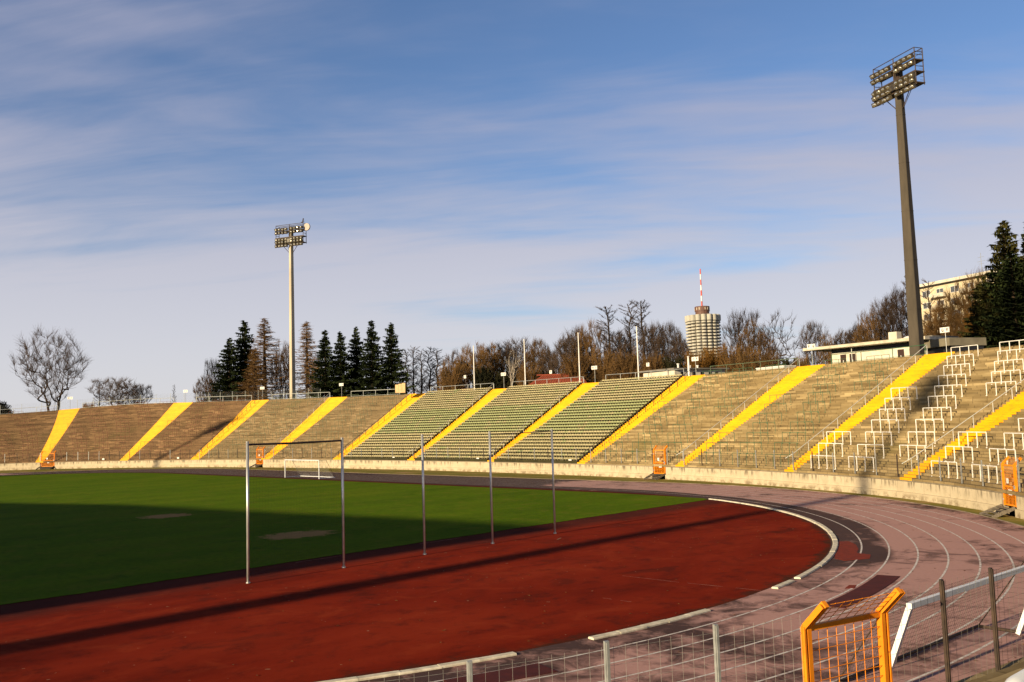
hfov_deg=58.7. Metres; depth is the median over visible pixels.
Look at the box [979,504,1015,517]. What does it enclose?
boarding ramp
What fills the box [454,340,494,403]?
bare tree
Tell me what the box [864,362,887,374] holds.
crush barrier
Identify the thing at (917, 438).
crush barrier
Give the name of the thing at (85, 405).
bare shrub
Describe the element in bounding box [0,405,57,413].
rim railing
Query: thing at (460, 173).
sky
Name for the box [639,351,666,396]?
bare shrub
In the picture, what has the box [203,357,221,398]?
bare tree
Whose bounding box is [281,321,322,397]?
larch tree
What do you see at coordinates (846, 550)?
repair patch
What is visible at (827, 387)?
crush barrier
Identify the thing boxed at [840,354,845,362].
door
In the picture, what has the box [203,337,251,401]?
spruce tree
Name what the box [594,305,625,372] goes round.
slender tree
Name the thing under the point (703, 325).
hotel tower
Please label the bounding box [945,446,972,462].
crush barrier
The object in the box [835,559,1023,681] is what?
training goal
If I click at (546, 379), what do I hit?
rim railing
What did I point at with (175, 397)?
fence
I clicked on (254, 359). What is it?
larch tree
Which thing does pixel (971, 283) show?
bare tree
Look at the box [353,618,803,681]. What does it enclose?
wire fence
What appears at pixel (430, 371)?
slender tree
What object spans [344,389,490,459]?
terrace block
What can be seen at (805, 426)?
crush barrier
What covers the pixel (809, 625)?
orange gate
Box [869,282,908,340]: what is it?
bare tree
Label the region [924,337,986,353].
grey annex
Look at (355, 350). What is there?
spruce tree
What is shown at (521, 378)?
bare shrub
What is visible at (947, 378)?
crush barrier
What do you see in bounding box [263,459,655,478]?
perimeter wall
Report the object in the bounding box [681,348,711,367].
bare shrub
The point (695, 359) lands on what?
sector sign
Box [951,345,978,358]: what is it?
crush barrier
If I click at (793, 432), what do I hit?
crush barrier
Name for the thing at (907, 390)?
crush barrier
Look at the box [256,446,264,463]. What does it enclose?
orange gate
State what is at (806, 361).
bare shrub
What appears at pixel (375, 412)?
terrace block
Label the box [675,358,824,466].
yellow staircase
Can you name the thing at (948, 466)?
crush barrier
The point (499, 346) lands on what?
bare tree
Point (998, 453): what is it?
crush barrier
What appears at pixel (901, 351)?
door
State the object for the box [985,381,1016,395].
crush barrier
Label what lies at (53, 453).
orange gate
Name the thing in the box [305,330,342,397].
spruce tree
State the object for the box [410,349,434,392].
slender tree
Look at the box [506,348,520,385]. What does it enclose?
birch tree
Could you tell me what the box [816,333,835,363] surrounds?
bare tree
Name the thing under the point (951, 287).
window
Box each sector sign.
[692,357,698,365]
[807,344,814,364]
[940,327,949,351]
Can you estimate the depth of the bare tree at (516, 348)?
190.23 m
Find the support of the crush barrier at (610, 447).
on the terrace block at (755, 381)
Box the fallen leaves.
[230,486,1022,675]
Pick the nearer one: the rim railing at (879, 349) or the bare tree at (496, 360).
the rim railing at (879, 349)
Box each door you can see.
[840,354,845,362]
[849,353,855,361]
[897,349,903,356]
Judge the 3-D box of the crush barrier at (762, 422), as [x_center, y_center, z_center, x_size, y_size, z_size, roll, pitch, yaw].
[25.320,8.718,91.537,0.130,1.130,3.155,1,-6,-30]
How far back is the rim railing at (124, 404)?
195.00 m
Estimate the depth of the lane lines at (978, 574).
30.74 m
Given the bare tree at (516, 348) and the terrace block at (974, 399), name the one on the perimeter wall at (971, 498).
the terrace block at (974, 399)
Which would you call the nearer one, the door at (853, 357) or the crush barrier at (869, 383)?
the crush barrier at (869, 383)
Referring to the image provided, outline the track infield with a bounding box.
[0,472,830,681]
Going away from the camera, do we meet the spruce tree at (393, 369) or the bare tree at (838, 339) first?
the bare tree at (838, 339)
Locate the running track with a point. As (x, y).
(929, 569)
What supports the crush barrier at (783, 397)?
on the terrace block at (845, 397)
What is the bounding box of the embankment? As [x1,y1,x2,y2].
[442,377,681,430]
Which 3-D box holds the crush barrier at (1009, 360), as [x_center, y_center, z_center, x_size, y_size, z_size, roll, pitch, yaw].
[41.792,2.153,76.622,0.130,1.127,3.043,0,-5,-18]
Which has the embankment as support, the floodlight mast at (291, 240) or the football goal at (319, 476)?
the floodlight mast at (291, 240)
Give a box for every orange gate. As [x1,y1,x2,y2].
[41,451,55,466]
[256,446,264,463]
[653,445,667,473]
[800,587,905,681]
[1001,456,1021,506]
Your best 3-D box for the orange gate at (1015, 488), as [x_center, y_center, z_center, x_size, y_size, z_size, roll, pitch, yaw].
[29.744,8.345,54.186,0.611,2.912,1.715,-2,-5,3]
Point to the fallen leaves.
(710, 550)
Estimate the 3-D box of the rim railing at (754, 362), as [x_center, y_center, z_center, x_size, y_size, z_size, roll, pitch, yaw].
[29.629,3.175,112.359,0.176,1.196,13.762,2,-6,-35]
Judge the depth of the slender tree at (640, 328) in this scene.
171.25 m
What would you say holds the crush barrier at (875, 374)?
on the terrace block at (845, 397)
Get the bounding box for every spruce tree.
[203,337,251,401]
[218,320,262,400]
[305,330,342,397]
[319,331,358,397]
[342,327,364,395]
[349,320,391,396]
[371,322,416,395]
[957,220,1023,334]
[959,279,1017,348]
[963,250,1023,347]
[1017,224,1023,269]
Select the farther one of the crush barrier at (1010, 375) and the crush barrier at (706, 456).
the crush barrier at (706, 456)
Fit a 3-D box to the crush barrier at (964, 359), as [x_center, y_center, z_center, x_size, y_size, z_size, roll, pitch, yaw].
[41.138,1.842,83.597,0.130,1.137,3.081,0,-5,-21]
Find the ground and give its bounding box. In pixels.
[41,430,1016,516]
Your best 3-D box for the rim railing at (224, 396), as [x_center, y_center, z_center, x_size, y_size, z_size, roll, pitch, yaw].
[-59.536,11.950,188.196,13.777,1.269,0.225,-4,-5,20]
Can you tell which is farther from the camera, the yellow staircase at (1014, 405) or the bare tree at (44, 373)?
the bare tree at (44, 373)
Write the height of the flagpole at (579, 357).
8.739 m
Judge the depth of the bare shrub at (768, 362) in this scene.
139.23 m
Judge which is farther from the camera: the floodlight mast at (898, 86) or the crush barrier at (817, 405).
the floodlight mast at (898, 86)
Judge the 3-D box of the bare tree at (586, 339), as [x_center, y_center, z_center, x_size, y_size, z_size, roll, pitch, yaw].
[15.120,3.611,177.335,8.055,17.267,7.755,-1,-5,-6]
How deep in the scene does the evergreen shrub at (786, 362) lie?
137.21 m
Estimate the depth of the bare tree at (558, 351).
176.97 m
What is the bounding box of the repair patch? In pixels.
[835,541,870,560]
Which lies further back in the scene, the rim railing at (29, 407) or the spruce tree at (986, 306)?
the rim railing at (29, 407)
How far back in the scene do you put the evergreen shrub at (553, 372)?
172.90 m
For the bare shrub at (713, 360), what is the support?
on the embankment
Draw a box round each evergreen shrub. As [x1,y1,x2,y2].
[0,401,14,413]
[470,364,495,398]
[492,369,518,388]
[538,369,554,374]
[660,354,685,368]
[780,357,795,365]
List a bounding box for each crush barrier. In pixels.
[604,442,622,451]
[629,451,645,461]
[648,416,667,425]
[662,442,681,452]
[699,452,721,463]
[706,442,727,451]
[712,432,734,440]
[732,453,753,464]
[740,442,761,453]
[753,422,775,431]
[765,454,788,466]
[769,394,790,405]
[774,442,797,454]
[782,432,805,443]
[790,421,813,432]
[797,411,819,422]
[803,401,825,412]
[808,392,830,403]
[810,455,835,469]
[813,383,835,394]
[818,443,842,456]
[826,431,850,444]
[848,456,873,471]
[854,380,877,392]
[857,444,883,457]
[859,371,883,379]
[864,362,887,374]
[865,432,891,444]
[871,419,898,432]
[879,408,905,420]
[885,397,910,410]
[891,386,917,399]
[899,445,925,459]
[908,431,935,445]
[915,419,944,432]
[922,407,951,420]
[928,395,956,408]
[931,460,957,478]
[934,384,962,397]
[938,374,966,387]
[943,363,970,376]
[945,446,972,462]
[947,354,974,367]
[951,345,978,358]
[958,431,987,447]
[971,464,997,483]
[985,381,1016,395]
[989,448,1015,463]
[991,369,1020,384]
[994,359,1023,373]
[997,348,1023,363]
[999,339,1023,353]
[1003,433,1023,449]
[1005,669,1023,681]
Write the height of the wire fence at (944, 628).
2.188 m
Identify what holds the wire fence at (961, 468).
on the perimeter wall at (971, 498)
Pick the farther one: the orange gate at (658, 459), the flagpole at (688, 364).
the flagpole at (688, 364)
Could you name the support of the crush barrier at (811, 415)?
on the terrace block at (845, 397)
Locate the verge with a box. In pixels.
[0,467,1023,525]
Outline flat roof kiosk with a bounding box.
[803,332,958,363]
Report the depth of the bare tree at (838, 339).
137.56 m
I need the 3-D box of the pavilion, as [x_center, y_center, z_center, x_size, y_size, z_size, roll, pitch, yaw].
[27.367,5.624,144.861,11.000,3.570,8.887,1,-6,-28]
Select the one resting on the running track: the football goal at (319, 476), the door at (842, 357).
the football goal at (319, 476)
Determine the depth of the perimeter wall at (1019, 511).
52.68 m
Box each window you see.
[936,288,943,292]
[950,285,958,292]
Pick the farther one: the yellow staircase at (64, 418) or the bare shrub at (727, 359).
the yellow staircase at (64, 418)
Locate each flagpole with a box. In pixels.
[473,346,474,389]
[523,339,525,384]
[578,333,580,381]
[636,326,638,376]
[687,356,689,375]
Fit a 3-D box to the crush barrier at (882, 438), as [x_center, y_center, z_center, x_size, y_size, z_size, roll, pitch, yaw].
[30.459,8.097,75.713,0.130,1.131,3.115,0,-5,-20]
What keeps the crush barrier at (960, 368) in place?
on the terrace block at (974, 399)
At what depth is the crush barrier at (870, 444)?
74.05 m
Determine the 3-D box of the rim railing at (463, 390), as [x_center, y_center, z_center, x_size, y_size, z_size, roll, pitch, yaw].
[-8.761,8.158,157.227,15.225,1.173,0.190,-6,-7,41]
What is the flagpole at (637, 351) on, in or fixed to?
on the embankment
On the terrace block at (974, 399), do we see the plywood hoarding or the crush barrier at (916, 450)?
the crush barrier at (916, 450)
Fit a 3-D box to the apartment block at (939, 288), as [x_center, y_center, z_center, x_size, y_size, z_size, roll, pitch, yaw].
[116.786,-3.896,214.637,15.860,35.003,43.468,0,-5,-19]
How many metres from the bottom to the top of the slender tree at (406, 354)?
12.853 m
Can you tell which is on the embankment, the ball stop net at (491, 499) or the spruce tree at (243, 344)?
the spruce tree at (243, 344)
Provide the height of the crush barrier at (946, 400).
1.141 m
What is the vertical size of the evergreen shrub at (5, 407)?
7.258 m
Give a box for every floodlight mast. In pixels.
[274,218,309,398]
[869,47,924,355]
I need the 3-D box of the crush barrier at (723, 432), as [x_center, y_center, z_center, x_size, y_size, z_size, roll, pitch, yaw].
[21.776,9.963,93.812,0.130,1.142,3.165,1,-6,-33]
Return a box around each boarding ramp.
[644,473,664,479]
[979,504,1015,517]
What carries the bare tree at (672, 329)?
on the embankment
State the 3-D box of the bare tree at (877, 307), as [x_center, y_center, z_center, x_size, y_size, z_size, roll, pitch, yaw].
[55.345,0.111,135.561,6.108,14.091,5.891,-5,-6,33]
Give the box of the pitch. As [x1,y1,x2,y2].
[0,473,706,604]
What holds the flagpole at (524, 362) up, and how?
on the embankment
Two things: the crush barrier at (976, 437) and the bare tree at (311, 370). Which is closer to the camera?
the crush barrier at (976, 437)
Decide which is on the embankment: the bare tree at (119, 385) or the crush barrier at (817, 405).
the bare tree at (119, 385)
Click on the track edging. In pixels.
(636, 481)
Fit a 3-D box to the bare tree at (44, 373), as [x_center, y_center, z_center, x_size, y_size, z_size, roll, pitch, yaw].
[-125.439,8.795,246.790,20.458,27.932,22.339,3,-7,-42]
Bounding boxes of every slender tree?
[94,382,104,406]
[398,350,415,393]
[407,346,423,393]
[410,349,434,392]
[417,346,437,392]
[424,350,445,392]
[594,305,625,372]
[614,300,647,353]
[626,299,661,370]
[897,276,908,334]
[920,279,937,331]
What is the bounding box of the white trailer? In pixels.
[756,365,795,369]
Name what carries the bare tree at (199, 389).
on the embankment
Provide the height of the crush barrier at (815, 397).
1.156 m
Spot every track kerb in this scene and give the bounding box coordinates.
[319,652,516,681]
[588,609,710,639]
[709,498,837,578]
[771,580,794,588]
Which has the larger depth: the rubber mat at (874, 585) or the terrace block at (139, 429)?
the terrace block at (139, 429)
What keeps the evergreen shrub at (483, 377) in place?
on the embankment
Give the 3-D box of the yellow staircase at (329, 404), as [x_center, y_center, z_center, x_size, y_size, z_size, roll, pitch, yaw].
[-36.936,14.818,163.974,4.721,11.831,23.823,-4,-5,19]
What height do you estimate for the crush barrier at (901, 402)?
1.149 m
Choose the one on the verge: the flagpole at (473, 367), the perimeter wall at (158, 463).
the perimeter wall at (158, 463)
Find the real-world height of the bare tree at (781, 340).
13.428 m
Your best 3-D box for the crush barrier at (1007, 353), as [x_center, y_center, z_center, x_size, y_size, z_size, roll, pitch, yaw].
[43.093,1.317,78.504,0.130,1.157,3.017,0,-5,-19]
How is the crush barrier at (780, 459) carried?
on the terrace block at (845, 397)
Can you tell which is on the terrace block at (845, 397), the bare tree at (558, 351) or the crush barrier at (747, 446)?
the crush barrier at (747, 446)
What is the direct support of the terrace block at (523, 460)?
on the perimeter wall at (628, 471)
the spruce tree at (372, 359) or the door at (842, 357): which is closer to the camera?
the door at (842, 357)
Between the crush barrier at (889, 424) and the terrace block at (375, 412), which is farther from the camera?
the terrace block at (375, 412)
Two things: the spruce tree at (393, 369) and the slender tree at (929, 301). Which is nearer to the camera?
the slender tree at (929, 301)
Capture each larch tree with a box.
[223,318,295,400]
[229,349,273,400]
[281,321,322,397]
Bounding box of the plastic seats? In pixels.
[344,374,681,458]
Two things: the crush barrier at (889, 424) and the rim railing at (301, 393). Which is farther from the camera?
the rim railing at (301, 393)
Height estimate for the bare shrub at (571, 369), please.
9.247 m
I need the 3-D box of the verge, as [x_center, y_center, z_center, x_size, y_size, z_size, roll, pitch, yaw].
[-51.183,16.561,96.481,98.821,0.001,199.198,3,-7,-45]
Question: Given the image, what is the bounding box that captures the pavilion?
[639,364,728,378]
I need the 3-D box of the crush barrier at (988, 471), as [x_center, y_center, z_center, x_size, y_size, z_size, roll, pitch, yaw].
[30.276,8.491,58.359,0.130,1.101,3.096,-2,-5,-1]
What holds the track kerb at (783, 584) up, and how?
on the running track
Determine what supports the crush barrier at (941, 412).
on the terrace block at (974, 399)
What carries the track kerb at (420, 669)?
on the running track
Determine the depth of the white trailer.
120.32 m
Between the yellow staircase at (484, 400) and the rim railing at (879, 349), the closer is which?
the rim railing at (879, 349)
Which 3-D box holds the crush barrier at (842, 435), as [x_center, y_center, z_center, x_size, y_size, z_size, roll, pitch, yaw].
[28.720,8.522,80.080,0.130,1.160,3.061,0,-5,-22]
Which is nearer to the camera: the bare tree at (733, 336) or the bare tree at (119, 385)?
the bare tree at (733, 336)
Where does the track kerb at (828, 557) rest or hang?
on the track infield
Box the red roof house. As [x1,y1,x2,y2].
[529,374,586,396]
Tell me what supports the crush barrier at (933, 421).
on the terrace block at (974, 399)
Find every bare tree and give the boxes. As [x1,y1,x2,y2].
[9,326,91,410]
[84,376,144,405]
[124,384,153,403]
[193,373,217,401]
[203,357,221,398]
[269,339,295,398]
[304,350,318,397]
[442,346,472,381]
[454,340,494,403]
[470,342,505,377]
[479,340,520,382]
[493,335,542,376]
[520,338,555,374]
[536,346,561,373]
[547,330,586,373]
[562,324,592,362]
[571,318,607,365]
[605,329,636,362]
[639,319,671,365]
[650,321,682,362]
[668,331,693,367]
[720,307,760,356]
[737,317,777,359]
[756,309,799,362]
[798,319,830,365]
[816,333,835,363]
[830,328,852,359]
[841,321,865,343]
[852,306,886,342]
[864,297,902,340]
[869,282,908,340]
[923,284,980,337]
[923,303,962,336]
[943,267,992,333]
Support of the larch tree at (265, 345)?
on the embankment
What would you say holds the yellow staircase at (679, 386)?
on the embankment
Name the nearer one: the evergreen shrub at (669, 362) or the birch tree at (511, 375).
the evergreen shrub at (669, 362)
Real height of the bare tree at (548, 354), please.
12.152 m
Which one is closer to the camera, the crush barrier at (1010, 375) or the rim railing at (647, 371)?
the crush barrier at (1010, 375)
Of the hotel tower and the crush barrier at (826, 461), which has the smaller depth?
the crush barrier at (826, 461)
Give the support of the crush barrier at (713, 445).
on the terrace block at (845, 397)
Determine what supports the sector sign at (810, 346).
on the embankment
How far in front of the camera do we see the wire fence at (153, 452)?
168.58 m
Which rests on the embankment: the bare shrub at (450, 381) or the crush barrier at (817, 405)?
the bare shrub at (450, 381)
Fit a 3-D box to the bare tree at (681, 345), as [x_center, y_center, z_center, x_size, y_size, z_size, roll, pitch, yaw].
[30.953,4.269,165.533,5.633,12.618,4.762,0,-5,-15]
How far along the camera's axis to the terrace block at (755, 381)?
104.76 m
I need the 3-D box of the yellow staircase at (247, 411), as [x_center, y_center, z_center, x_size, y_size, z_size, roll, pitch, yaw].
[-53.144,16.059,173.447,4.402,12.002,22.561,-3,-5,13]
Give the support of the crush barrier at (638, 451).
on the terrace block at (755, 381)
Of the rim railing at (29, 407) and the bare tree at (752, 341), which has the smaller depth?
the bare tree at (752, 341)
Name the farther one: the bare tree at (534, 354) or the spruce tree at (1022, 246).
the bare tree at (534, 354)
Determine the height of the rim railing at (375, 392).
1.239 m
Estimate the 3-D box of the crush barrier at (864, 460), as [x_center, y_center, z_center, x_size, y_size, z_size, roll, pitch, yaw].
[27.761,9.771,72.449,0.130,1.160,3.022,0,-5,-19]
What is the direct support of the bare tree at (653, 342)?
on the embankment
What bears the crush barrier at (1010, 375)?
on the terrace block at (974, 399)
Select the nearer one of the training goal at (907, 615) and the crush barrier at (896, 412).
the training goal at (907, 615)
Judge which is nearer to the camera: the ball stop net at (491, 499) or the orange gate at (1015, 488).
the ball stop net at (491, 499)
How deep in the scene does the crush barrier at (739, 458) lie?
86.58 m
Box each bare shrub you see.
[83,402,95,407]
[433,359,468,391]
[514,363,541,387]
[556,351,594,382]
[586,347,617,382]
[609,346,644,380]
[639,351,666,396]
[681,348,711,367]
[700,344,727,367]
[714,342,746,372]
[734,346,763,371]
[759,351,781,367]
[792,353,809,366]
[961,311,998,345]
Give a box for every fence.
[0,388,320,413]
[55,449,253,460]
[264,447,652,463]
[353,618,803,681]
[666,448,1002,488]
[890,458,1023,681]
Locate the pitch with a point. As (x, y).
(68, 534)
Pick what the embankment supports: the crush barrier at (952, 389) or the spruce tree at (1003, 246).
the spruce tree at (1003, 246)
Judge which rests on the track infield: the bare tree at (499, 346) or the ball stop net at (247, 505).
the ball stop net at (247, 505)
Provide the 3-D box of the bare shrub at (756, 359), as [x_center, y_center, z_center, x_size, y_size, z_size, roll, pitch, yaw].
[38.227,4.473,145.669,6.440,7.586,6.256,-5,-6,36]
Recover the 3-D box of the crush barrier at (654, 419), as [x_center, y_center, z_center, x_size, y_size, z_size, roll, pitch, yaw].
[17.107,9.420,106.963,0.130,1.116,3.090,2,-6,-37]
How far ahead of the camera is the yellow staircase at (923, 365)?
85.37 m
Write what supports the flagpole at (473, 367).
on the embankment
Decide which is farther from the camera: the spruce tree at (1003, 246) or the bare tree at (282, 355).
the bare tree at (282, 355)
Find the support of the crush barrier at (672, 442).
on the terrace block at (755, 381)
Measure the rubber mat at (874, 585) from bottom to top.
0.012 m
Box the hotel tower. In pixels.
[685,269,721,364]
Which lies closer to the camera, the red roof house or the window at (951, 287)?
the red roof house
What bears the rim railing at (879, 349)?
on the embankment
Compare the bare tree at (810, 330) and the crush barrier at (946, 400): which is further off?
the bare tree at (810, 330)
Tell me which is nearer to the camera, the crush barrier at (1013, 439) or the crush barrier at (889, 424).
the crush barrier at (1013, 439)
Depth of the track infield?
33.69 m
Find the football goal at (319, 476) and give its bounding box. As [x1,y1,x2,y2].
[284,459,334,478]
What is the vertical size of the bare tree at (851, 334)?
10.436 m
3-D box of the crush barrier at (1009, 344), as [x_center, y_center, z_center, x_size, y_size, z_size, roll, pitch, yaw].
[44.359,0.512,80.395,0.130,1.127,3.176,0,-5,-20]
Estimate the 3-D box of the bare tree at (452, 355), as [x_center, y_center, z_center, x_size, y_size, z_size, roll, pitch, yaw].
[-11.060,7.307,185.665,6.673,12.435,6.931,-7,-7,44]
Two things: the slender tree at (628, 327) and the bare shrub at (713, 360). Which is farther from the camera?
the slender tree at (628, 327)
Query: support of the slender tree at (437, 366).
on the embankment
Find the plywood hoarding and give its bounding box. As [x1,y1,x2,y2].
[395,383,405,392]
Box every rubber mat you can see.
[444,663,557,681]
[826,575,899,607]
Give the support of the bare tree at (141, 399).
on the embankment
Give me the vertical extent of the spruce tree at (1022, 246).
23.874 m
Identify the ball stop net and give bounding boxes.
[246,437,345,583]
[488,429,556,543]
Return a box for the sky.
[0,0,1023,413]
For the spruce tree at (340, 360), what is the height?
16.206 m
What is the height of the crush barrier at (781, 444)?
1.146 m
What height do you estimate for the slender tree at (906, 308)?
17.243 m
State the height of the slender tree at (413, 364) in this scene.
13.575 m
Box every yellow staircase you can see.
[36,408,78,462]
[120,402,192,460]
[191,395,268,459]
[261,397,346,459]
[333,388,424,459]
[407,383,505,460]
[487,378,598,461]
[577,368,705,463]
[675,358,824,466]
[784,345,954,471]
[900,379,1023,480]
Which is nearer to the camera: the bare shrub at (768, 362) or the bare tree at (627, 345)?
the bare shrub at (768, 362)
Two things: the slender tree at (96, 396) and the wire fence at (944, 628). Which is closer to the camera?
the wire fence at (944, 628)
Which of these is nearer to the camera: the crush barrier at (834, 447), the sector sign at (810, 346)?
the crush barrier at (834, 447)
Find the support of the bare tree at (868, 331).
on the embankment
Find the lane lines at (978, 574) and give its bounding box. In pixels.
[1,469,1023,681]
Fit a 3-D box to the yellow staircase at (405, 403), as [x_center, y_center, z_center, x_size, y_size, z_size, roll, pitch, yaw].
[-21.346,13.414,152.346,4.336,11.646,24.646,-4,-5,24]
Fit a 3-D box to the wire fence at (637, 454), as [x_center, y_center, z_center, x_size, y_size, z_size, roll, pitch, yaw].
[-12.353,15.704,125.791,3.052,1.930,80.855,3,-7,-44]
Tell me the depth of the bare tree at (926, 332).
126.62 m
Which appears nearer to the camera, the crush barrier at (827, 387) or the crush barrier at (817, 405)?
the crush barrier at (817, 405)
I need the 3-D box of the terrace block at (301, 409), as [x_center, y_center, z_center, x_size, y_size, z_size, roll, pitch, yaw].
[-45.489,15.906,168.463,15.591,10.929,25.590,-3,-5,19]
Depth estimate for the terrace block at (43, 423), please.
185.88 m
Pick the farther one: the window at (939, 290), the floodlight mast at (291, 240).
the window at (939, 290)
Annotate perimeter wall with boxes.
[0,462,40,470]
[54,459,257,468]
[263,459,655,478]
[665,466,1009,514]
[1015,494,1023,518]
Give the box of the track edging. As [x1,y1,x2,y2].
[19,468,1023,526]
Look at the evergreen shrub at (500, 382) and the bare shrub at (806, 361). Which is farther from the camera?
the evergreen shrub at (500, 382)
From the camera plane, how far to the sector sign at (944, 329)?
90.01 m
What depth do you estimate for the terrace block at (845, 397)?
91.06 m
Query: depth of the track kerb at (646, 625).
28.29 m
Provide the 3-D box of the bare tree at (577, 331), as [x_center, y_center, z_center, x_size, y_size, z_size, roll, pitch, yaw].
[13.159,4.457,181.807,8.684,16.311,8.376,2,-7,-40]
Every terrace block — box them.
[0,410,58,463]
[43,403,173,462]
[128,400,250,460]
[199,398,327,459]
[270,394,408,459]
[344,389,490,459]
[415,383,581,461]
[494,376,680,463]
[585,367,795,466]
[684,355,923,471]
[794,345,1023,479]
[912,409,1023,681]
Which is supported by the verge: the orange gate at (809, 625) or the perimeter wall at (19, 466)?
the perimeter wall at (19, 466)
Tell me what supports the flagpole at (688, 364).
on the embankment
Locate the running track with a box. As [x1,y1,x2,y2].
[0,469,1023,681]
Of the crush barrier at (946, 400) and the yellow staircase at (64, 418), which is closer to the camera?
the crush barrier at (946, 400)
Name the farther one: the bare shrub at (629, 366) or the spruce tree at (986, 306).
the bare shrub at (629, 366)
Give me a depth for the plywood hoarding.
159.51 m
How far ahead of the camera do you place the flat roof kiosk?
114.12 m
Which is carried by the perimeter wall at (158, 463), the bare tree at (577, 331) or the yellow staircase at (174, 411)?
the yellow staircase at (174, 411)
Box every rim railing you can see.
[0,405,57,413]
[82,398,170,407]
[197,395,251,401]
[272,392,329,398]
[363,389,391,395]
[430,383,493,392]
[512,376,583,387]
[605,368,683,380]
[710,358,797,373]
[831,344,925,362]
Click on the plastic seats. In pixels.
(397, 442)
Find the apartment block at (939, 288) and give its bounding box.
[919,253,1014,333]
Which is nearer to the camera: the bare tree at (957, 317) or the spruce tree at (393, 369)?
the bare tree at (957, 317)
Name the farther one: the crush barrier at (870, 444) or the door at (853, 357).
the door at (853, 357)
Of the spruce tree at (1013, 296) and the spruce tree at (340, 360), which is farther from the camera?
the spruce tree at (340, 360)
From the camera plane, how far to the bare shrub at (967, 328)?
117.76 m
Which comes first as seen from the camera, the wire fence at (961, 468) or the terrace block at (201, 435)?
the wire fence at (961, 468)
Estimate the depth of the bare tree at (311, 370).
204.36 m
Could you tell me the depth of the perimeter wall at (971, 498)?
71.91 m
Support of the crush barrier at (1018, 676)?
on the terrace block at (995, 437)
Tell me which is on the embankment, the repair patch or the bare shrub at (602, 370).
the bare shrub at (602, 370)
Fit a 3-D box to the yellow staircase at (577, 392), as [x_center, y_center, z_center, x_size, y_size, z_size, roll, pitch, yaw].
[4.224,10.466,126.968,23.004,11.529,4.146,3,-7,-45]
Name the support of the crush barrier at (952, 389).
on the terrace block at (974, 399)
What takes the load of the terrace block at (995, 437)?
on the embankment
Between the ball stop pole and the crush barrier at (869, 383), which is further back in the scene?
the crush barrier at (869, 383)

